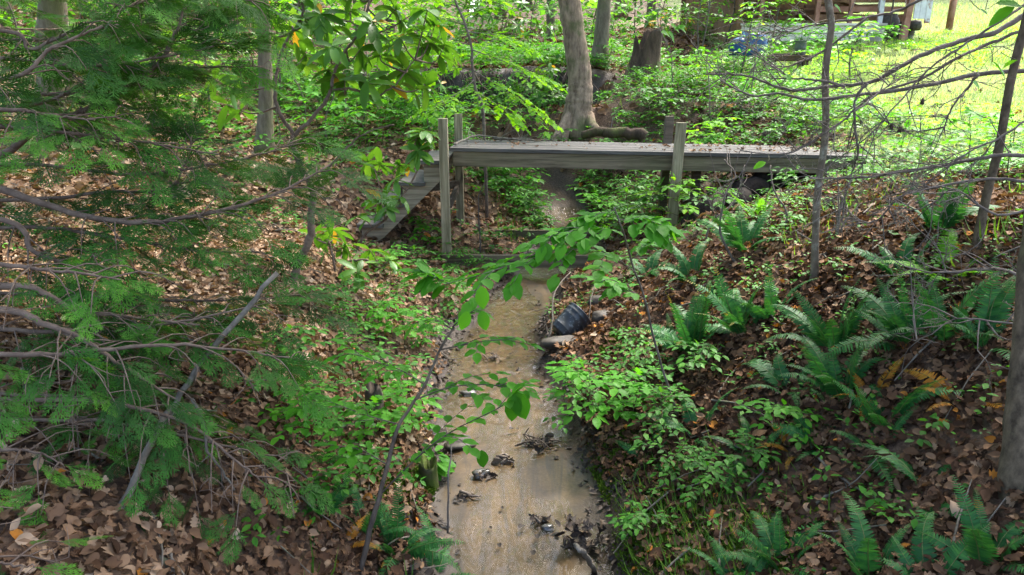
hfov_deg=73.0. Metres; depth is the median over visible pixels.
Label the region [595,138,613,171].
seedling shrub
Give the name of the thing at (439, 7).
forest tree
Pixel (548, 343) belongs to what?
stone
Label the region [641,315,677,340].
fern
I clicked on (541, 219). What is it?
seedling shrub
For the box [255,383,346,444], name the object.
seedling shrub
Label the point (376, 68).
seedling shrub
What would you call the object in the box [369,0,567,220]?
maple sapling
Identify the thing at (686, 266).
fern
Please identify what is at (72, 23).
young tree
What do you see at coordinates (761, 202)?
fern
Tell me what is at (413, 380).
seedling shrub
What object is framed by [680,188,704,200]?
seedling shrub
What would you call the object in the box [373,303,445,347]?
seedling shrub
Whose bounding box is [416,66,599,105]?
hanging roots
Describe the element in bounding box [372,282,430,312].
seedling shrub
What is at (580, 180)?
seedling shrub
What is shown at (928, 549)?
fern
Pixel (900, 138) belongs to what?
seedling shrub
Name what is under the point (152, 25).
young tree
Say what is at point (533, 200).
seedling shrub
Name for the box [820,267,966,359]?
fern
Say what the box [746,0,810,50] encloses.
young tree
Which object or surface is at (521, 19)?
rhododendron
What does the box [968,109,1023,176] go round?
seedling shrub
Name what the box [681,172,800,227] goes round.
leaning log
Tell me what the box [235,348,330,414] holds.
seedling shrub
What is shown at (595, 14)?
young tree
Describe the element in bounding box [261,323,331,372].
seedling shrub
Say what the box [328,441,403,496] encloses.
seedling shrub
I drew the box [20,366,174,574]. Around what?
dead branch
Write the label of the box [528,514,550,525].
driftwood jam
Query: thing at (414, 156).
rhododendron
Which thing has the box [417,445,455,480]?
weed clump
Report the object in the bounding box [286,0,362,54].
young tree
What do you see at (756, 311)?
fern
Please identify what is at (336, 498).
fern
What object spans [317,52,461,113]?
rhododendron
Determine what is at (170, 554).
dead branch
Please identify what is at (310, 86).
seedling shrub
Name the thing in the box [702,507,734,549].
fallen twig
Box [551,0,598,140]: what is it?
forest tree
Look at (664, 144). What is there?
deck leaf litter
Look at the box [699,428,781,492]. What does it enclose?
seedling shrub
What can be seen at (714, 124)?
seedling shrub
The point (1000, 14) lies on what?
vine
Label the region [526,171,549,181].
seedling shrub
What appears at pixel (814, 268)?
young tree
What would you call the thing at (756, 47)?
bare sapling
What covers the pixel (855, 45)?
young tree
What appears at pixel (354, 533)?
fern
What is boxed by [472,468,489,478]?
stone
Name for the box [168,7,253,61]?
young tree
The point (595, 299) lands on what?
stone
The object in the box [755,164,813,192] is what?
seedling shrub
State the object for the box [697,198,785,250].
fern
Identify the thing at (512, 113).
bare sapling
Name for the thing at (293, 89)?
seedling shrub
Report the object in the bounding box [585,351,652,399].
seedling shrub
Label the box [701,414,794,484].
fern
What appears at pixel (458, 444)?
stone
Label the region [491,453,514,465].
driftwood jam
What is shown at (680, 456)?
seedling shrub
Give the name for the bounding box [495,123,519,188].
bare sapling
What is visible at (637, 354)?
seedling shrub
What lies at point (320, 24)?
rhododendron
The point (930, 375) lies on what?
fern
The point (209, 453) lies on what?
dead branch
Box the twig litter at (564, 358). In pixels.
[0,108,1022,574]
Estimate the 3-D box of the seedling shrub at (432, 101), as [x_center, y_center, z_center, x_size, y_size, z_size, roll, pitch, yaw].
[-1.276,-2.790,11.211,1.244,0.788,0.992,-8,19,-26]
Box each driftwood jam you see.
[456,489,481,502]
[476,469,497,480]
[481,352,501,362]
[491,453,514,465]
[515,427,561,453]
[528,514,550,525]
[551,514,607,553]
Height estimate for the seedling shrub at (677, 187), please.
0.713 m
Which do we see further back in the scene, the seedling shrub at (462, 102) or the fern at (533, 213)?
the seedling shrub at (462, 102)
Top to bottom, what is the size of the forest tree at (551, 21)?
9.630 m
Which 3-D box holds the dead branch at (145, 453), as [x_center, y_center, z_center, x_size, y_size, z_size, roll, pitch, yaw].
[-1.116,0.382,2.290,0.242,0.726,0.827,7,18,23]
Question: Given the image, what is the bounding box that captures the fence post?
[945,0,956,31]
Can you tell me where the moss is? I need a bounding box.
[4,186,864,574]
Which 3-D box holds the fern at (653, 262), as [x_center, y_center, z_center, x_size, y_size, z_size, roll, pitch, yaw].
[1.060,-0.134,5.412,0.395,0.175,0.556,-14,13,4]
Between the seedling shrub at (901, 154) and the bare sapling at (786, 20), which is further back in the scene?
the bare sapling at (786, 20)
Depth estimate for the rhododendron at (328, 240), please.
4.80 m
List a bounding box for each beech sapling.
[308,307,543,573]
[395,207,689,416]
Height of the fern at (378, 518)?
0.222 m
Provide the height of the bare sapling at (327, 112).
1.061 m
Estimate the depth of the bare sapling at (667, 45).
10.87 m
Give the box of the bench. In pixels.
[767,53,811,69]
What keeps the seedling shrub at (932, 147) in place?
on the ground at (530, 480)
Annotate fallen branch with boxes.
[454,127,527,145]
[494,128,569,141]
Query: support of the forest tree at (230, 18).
on the ground at (530, 480)
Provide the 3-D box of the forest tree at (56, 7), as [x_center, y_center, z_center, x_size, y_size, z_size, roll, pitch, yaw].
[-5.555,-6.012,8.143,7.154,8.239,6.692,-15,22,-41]
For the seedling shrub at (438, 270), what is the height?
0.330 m
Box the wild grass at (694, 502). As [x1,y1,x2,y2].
[0,60,1023,574]
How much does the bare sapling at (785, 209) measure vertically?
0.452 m
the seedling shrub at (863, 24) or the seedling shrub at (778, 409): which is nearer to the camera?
the seedling shrub at (778, 409)
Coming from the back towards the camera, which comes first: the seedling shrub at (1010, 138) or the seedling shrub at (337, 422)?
the seedling shrub at (1010, 138)
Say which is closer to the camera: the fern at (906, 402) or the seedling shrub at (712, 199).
the fern at (906, 402)
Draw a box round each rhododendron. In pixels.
[68,0,301,65]
[182,13,439,99]
[203,0,461,282]
[206,24,422,83]
[297,216,401,292]
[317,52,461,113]
[341,128,438,251]
[415,0,595,50]
[495,63,567,107]
[614,0,755,50]
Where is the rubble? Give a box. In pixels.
[882,13,921,39]
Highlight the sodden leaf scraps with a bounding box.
[341,227,673,574]
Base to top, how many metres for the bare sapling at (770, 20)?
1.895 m
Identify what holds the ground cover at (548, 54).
on the ground at (530, 480)
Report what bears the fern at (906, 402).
on the ground at (530, 480)
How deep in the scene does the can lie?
12.69 m
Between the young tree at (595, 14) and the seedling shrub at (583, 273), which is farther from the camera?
the young tree at (595, 14)
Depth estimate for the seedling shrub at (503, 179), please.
9.39 m
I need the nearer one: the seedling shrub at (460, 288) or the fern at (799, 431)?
the fern at (799, 431)
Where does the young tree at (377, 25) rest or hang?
on the ground at (530, 480)
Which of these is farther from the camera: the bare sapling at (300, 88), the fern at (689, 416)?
the bare sapling at (300, 88)
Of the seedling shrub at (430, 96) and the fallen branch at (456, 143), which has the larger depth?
the seedling shrub at (430, 96)
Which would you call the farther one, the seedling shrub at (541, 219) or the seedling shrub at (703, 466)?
the seedling shrub at (541, 219)
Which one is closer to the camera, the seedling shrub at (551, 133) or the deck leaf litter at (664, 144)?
the deck leaf litter at (664, 144)
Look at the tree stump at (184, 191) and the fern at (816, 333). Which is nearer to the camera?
the fern at (816, 333)
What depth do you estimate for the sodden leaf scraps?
3.59 m
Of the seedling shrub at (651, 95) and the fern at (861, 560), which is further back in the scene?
the seedling shrub at (651, 95)
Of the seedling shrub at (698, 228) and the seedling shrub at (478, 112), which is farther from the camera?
the seedling shrub at (478, 112)
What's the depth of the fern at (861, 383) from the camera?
2.79 m
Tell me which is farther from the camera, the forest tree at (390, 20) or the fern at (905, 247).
the forest tree at (390, 20)
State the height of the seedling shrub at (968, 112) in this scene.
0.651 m
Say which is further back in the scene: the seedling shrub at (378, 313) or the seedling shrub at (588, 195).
the seedling shrub at (588, 195)
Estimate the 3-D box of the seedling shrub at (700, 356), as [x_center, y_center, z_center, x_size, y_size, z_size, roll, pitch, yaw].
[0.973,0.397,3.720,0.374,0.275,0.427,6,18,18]
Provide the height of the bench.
0.343 m
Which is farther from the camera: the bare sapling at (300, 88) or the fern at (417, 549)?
the bare sapling at (300, 88)
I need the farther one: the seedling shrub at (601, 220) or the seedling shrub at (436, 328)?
the seedling shrub at (601, 220)
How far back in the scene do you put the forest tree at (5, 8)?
15.77 m
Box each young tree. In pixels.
[0,1,32,72]
[50,35,134,135]
[69,0,144,58]
[107,0,210,70]
[118,15,206,128]
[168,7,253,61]
[174,19,251,124]
[224,0,338,63]
[247,0,315,105]
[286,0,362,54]
[306,4,396,84]
[366,0,465,47]
[448,0,503,42]
[504,0,561,45]
[583,0,620,38]
[611,0,661,34]
[643,0,744,48]
[664,0,740,54]
[701,0,755,44]
[712,0,777,72]
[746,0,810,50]
[809,0,834,281]
[830,22,878,76]
[971,10,1023,250]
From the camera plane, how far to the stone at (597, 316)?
5.17 m
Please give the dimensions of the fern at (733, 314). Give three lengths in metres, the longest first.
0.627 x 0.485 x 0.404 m
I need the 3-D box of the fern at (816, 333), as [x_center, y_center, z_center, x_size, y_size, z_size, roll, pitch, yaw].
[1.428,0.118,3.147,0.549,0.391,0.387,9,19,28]
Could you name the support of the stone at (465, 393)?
on the ground at (530, 480)
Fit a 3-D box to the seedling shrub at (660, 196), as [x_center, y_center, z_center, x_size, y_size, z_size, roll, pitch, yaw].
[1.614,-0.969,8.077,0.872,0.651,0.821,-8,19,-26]
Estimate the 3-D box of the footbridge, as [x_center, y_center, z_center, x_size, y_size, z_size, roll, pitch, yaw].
[1.030,-1.024,7.737,5.339,1.745,1.300,0,17,0]
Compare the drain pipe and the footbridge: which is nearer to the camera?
the drain pipe
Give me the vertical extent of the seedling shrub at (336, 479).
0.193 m
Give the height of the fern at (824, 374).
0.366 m
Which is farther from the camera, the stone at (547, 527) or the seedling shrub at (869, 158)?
the seedling shrub at (869, 158)
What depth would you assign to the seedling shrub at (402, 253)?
5.64 m
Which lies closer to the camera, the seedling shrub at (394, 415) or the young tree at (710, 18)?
the seedling shrub at (394, 415)
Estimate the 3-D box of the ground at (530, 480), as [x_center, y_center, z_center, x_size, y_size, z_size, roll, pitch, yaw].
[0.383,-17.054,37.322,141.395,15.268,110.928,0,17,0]
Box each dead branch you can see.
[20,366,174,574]
[117,271,278,510]
[135,489,184,574]
[190,398,234,490]
[796,171,860,289]
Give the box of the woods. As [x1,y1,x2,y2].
[5,0,704,84]
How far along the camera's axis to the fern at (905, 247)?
3.36 m
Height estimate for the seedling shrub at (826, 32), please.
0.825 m
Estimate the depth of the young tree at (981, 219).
3.08 m
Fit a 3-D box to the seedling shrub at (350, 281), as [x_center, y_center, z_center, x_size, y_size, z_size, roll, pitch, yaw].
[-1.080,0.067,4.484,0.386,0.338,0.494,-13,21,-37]
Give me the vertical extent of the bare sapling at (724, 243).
0.787 m
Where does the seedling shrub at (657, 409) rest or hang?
on the ground at (530, 480)
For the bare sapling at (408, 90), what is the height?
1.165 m
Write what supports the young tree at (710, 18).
on the ground at (530, 480)
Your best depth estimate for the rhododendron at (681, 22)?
15.73 m
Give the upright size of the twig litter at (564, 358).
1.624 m
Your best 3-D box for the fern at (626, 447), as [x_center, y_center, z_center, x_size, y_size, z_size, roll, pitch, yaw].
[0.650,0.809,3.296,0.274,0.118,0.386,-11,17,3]
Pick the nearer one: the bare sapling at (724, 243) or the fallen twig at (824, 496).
the fallen twig at (824, 496)
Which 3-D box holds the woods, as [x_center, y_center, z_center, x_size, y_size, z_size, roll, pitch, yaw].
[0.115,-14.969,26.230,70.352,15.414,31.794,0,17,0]
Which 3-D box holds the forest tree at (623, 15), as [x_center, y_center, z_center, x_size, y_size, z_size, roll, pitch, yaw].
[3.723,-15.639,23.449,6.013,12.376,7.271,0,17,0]
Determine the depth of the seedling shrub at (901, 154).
5.05 m
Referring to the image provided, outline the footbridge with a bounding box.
[357,113,865,267]
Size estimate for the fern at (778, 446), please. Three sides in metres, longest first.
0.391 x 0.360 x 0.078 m
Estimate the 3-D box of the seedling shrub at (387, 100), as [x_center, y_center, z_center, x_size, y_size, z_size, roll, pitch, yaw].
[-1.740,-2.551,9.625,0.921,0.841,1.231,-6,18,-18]
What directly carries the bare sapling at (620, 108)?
on the ground at (530, 480)
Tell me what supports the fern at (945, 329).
on the ground at (530, 480)
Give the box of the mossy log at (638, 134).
[581,127,647,141]
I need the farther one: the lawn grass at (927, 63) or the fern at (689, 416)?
the lawn grass at (927, 63)
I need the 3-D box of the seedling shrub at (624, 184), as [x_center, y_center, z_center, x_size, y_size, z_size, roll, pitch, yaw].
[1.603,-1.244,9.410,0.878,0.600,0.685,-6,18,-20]
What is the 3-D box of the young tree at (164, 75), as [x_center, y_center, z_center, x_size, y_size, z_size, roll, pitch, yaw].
[-4.837,-2.883,9.255,1.314,1.647,1.227,11,20,32]
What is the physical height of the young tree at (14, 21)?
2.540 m
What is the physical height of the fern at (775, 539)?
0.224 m
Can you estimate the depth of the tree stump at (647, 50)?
12.24 m
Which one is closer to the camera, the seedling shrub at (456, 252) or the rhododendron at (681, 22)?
the seedling shrub at (456, 252)
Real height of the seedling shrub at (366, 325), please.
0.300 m
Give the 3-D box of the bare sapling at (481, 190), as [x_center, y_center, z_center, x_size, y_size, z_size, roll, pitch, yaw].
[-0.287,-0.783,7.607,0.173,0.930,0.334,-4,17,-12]
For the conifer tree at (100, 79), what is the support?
on the ground at (530, 480)
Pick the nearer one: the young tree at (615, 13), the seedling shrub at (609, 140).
the seedling shrub at (609, 140)
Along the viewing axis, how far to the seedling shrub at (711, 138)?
8.79 m
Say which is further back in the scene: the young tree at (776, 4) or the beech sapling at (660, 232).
the young tree at (776, 4)
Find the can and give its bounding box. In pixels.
[794,40,806,54]
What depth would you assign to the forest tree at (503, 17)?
25.02 m
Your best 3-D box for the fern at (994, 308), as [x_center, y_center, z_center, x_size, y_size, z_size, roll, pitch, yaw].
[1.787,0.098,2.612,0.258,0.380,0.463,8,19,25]
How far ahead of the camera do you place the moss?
2.99 m
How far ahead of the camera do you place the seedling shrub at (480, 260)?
7.07 m
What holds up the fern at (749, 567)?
on the ground at (530, 480)
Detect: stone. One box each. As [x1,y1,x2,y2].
[444,434,475,449]
[459,389,476,396]
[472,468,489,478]
[540,335,579,349]
[540,523,553,532]
[587,295,601,304]
[591,310,609,323]
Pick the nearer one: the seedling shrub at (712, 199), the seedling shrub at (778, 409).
the seedling shrub at (778, 409)
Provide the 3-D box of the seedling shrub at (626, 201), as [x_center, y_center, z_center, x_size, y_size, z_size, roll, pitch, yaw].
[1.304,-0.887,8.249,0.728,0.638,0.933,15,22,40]
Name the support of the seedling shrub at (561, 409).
on the ground at (530, 480)
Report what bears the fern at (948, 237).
on the ground at (530, 480)
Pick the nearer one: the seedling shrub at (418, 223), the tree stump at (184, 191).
the tree stump at (184, 191)
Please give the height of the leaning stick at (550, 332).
0.392 m
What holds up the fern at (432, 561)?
on the ground at (530, 480)
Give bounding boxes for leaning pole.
[886,0,894,41]
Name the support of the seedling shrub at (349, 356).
on the ground at (530, 480)
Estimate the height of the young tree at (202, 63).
1.540 m
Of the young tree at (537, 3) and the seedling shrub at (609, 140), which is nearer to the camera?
the seedling shrub at (609, 140)
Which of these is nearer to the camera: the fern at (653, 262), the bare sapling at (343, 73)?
the fern at (653, 262)
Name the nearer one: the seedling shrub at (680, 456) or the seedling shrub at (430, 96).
the seedling shrub at (680, 456)
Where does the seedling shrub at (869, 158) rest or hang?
on the ground at (530, 480)
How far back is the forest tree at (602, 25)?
12.68 m
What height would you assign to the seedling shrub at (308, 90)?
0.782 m
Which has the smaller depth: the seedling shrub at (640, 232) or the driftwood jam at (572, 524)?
the driftwood jam at (572, 524)
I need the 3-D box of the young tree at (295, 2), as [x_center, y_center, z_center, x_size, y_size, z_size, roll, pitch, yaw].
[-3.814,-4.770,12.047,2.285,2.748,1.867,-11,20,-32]
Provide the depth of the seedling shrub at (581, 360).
4.01 m
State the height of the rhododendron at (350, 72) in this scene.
1.460 m
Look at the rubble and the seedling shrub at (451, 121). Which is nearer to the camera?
the seedling shrub at (451, 121)
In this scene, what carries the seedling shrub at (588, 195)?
on the ground at (530, 480)
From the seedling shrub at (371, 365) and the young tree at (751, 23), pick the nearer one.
the seedling shrub at (371, 365)
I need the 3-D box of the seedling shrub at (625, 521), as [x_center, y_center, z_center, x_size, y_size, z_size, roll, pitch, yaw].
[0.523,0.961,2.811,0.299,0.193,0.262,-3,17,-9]
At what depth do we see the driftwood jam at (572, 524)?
2.95 m
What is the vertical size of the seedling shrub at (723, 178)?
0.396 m
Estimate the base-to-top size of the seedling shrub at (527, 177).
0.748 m
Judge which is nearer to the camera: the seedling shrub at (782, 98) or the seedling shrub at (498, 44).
the seedling shrub at (782, 98)
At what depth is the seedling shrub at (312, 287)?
4.15 m
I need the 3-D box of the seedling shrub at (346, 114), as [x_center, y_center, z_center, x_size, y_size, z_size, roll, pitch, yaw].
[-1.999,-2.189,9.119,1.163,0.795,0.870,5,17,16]
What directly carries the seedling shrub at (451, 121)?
on the ground at (530, 480)
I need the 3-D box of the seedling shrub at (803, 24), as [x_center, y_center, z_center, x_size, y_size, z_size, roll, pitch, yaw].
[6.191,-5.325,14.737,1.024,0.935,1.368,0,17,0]
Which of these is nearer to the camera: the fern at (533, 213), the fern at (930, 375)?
the fern at (930, 375)
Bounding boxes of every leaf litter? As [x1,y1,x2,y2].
[0,0,1023,574]
[475,139,834,153]
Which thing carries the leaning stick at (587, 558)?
in the stream water
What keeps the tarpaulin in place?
on the ground at (530, 480)
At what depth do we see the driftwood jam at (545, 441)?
3.81 m
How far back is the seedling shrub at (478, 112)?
11.39 m
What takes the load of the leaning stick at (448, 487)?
in the stream water
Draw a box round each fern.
[299,466,365,549]
[326,515,380,566]
[342,481,424,540]
[371,478,464,574]
[416,505,473,574]
[516,185,544,206]
[529,212,551,229]
[615,430,679,479]
[624,249,670,283]
[633,387,736,459]
[641,282,724,353]
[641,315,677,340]
[649,241,713,285]
[681,536,776,574]
[683,262,776,333]
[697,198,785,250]
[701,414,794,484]
[705,277,725,304]
[715,507,826,574]
[720,261,818,319]
[728,187,777,218]
[741,350,852,407]
[751,424,818,472]
[764,277,896,347]
[769,411,842,461]
[778,328,892,410]
[813,491,910,574]
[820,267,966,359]
[831,405,918,488]
[833,358,902,416]
[833,378,973,425]
[834,228,943,290]
[850,443,989,536]
[872,228,1004,282]
[874,146,999,231]
[874,511,990,574]
[889,266,1016,345]
[906,368,1004,411]
[917,474,1023,573]
[949,255,1015,359]
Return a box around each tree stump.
[173,184,189,198]
[365,381,385,431]
[418,453,438,491]
[616,26,663,82]
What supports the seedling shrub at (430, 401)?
on the ground at (530, 480)
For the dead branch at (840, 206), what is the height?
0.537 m
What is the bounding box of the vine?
[656,0,1023,168]
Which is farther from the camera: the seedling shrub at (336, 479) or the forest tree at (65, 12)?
the forest tree at (65, 12)
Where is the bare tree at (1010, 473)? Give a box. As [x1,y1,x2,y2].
[642,0,1023,501]
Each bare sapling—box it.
[238,51,280,144]
[289,54,318,128]
[324,69,335,145]
[331,25,347,111]
[404,56,433,127]
[419,84,432,140]
[477,176,493,253]
[495,93,528,136]
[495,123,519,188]
[609,85,638,138]
[641,2,678,87]
[700,165,746,246]
[706,11,826,128]
[706,141,747,261]
[750,4,767,91]
[752,165,797,228]
[760,0,776,47]
[777,0,800,46]
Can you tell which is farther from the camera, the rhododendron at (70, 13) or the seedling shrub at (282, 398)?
the rhododendron at (70, 13)
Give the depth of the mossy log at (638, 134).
9.26 m
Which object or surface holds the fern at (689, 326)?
on the ground at (530, 480)
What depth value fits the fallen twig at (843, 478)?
2.54 m
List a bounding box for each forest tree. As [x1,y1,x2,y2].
[0,0,17,25]
[26,0,67,123]
[63,2,74,106]
[218,0,244,27]
[253,0,275,152]
[353,0,366,75]
[383,0,399,78]
[435,2,440,44]
[494,0,506,18]
[521,0,532,10]
[545,0,555,39]
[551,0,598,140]
[590,0,610,70]
[613,0,627,17]
[645,0,655,27]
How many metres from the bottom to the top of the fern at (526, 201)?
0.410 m
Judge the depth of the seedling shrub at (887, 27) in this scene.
14.17 m
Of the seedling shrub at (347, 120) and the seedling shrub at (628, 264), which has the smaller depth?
the seedling shrub at (628, 264)
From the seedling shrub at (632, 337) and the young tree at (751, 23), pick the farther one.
the young tree at (751, 23)
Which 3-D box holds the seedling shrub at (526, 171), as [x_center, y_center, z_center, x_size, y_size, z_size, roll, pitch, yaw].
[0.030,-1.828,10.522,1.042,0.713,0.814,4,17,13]
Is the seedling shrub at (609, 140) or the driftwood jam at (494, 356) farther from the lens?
the seedling shrub at (609, 140)
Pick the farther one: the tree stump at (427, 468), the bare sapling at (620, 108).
the bare sapling at (620, 108)
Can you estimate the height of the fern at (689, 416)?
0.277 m
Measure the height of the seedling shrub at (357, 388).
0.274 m
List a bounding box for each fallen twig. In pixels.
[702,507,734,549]
[810,443,912,517]
[815,458,876,504]
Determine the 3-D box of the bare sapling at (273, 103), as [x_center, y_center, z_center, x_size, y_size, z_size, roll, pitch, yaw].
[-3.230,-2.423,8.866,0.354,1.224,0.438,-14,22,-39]
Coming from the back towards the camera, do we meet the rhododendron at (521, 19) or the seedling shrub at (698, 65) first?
the rhododendron at (521, 19)
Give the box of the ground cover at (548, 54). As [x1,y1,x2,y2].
[0,0,1023,574]
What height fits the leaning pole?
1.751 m
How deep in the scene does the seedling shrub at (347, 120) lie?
8.80 m
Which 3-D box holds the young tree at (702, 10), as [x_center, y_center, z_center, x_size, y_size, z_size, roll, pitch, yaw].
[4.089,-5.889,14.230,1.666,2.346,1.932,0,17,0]
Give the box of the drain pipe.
[552,302,591,335]
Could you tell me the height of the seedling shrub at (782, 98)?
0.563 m
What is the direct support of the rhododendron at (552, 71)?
on the ground at (530, 480)
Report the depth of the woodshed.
16.70 m
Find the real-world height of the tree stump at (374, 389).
0.383 m
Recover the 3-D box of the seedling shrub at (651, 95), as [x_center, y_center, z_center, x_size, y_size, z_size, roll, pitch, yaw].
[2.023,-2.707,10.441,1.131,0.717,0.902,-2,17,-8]
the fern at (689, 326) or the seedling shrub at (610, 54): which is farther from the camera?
the seedling shrub at (610, 54)
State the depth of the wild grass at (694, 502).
2.84 m
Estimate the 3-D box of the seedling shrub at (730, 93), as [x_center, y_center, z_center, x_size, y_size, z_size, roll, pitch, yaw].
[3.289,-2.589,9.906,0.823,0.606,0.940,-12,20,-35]
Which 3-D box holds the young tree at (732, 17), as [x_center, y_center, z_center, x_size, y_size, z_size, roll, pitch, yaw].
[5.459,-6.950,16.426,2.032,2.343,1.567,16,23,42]
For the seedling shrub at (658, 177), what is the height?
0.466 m
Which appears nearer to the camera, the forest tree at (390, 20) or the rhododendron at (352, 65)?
the rhododendron at (352, 65)
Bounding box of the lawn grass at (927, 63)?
[673,0,1023,165]
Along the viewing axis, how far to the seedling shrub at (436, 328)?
4.76 m
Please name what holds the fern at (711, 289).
on the ground at (530, 480)
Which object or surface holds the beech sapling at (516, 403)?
on the ground at (530, 480)
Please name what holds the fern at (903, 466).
on the ground at (530, 480)
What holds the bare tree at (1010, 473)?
on the ground at (530, 480)
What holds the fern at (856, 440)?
on the ground at (530, 480)
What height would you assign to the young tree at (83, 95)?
1.446 m
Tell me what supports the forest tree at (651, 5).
on the ground at (530, 480)
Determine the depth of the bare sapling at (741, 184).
5.43 m
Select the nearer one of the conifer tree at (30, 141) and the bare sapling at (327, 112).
the conifer tree at (30, 141)
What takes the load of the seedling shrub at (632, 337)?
on the ground at (530, 480)
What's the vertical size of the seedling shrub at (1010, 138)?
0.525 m
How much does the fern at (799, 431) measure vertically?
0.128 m
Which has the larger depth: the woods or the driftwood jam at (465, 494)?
the woods
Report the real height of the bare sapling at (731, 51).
1.614 m
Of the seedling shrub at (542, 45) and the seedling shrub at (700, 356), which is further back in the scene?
the seedling shrub at (542, 45)
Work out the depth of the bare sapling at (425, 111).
9.40 m
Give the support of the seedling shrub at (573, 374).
on the ground at (530, 480)
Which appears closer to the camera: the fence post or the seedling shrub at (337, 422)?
the seedling shrub at (337, 422)
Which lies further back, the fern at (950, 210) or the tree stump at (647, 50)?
the tree stump at (647, 50)
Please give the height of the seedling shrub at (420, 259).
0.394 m
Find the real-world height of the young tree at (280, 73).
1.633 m
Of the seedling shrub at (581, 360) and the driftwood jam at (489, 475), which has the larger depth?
the seedling shrub at (581, 360)
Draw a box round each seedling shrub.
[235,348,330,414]
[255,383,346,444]
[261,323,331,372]
[273,76,327,117]
[279,283,348,313]
[280,85,357,132]
[280,465,353,523]
[287,373,367,419]
[299,84,353,113]
[308,111,378,150]
[308,410,375,446]
[315,274,382,309]
[318,302,372,338]
[322,91,406,142]
[327,328,399,382]
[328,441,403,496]
[338,388,425,447]
[349,297,414,344]
[350,344,411,384]
[354,80,420,118]
[366,59,429,107]
[366,242,409,274]
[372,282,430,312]
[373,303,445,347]
[376,353,434,392]
[380,380,443,433]
[383,90,450,124]
[392,245,444,274]
[396,92,465,125]
[398,311,459,348]
[400,216,441,247]
[416,263,470,286]
[417,100,470,132]
[425,241,476,268]
[432,276,472,310]
[433,94,468,132]
[459,103,505,137]
[462,254,499,269]
[468,167,511,181]
[474,167,543,200]
[478,167,518,189]
[479,35,514,62]
[491,168,545,180]
[500,190,564,216]
[518,41,558,60]
[522,211,559,227]
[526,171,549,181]
[539,128,585,140]
[542,386,597,433]
[544,360,642,430]
[546,354,605,405]
[566,177,605,201]
[571,216,610,226]
[576,189,629,222]
[576,268,610,284]
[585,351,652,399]
[591,40,630,70]
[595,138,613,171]
[596,174,644,203]
[596,365,690,420]
[597,187,654,225]
[605,326,650,354]
[606,500,678,539]
[608,250,646,277]
[611,84,687,124]
[616,337,671,368]
[620,173,714,225]
[620,230,653,246]
[625,379,708,445]
[629,178,688,220]
[629,427,720,490]
[635,170,689,187]
[657,339,729,376]
[669,51,728,87]
[670,222,712,243]
[678,455,750,507]
[679,187,744,223]
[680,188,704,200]
[685,111,745,144]
[687,132,728,143]
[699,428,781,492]
[701,171,740,194]
[707,85,766,119]
[732,398,824,449]
[752,92,817,127]
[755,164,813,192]
[772,14,827,42]
[803,24,855,45]
[825,147,883,173]
[834,11,892,52]
[838,120,951,164]
[848,139,941,172]
[863,24,917,51]
[894,136,981,167]
[924,106,1019,157]
[967,120,1023,167]
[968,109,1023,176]
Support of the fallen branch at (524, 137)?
on the footbridge
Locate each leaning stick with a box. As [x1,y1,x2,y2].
[444,424,451,532]
[544,272,570,337]
[573,543,596,573]
[588,287,605,318]
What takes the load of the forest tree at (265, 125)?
on the ground at (530, 480)
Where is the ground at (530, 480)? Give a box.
[0,0,1023,574]
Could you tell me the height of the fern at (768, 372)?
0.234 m
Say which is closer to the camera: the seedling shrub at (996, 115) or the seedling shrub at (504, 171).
the seedling shrub at (996, 115)
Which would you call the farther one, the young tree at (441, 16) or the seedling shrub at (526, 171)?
the young tree at (441, 16)
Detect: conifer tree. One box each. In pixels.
[0,0,161,171]
[0,0,397,574]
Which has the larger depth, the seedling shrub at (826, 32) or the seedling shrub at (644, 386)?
the seedling shrub at (826, 32)
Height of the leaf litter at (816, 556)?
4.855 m
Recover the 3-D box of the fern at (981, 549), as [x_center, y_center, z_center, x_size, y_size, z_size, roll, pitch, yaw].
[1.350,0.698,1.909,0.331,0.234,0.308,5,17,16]
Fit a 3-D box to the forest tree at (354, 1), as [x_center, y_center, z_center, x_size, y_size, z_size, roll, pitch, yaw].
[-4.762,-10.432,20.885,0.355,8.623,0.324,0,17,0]
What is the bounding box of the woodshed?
[680,0,932,43]
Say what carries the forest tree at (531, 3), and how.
on the ground at (530, 480)
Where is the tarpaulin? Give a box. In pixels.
[728,32,767,58]
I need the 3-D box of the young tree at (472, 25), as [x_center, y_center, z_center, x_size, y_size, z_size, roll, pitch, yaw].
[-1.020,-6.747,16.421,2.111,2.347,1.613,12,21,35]

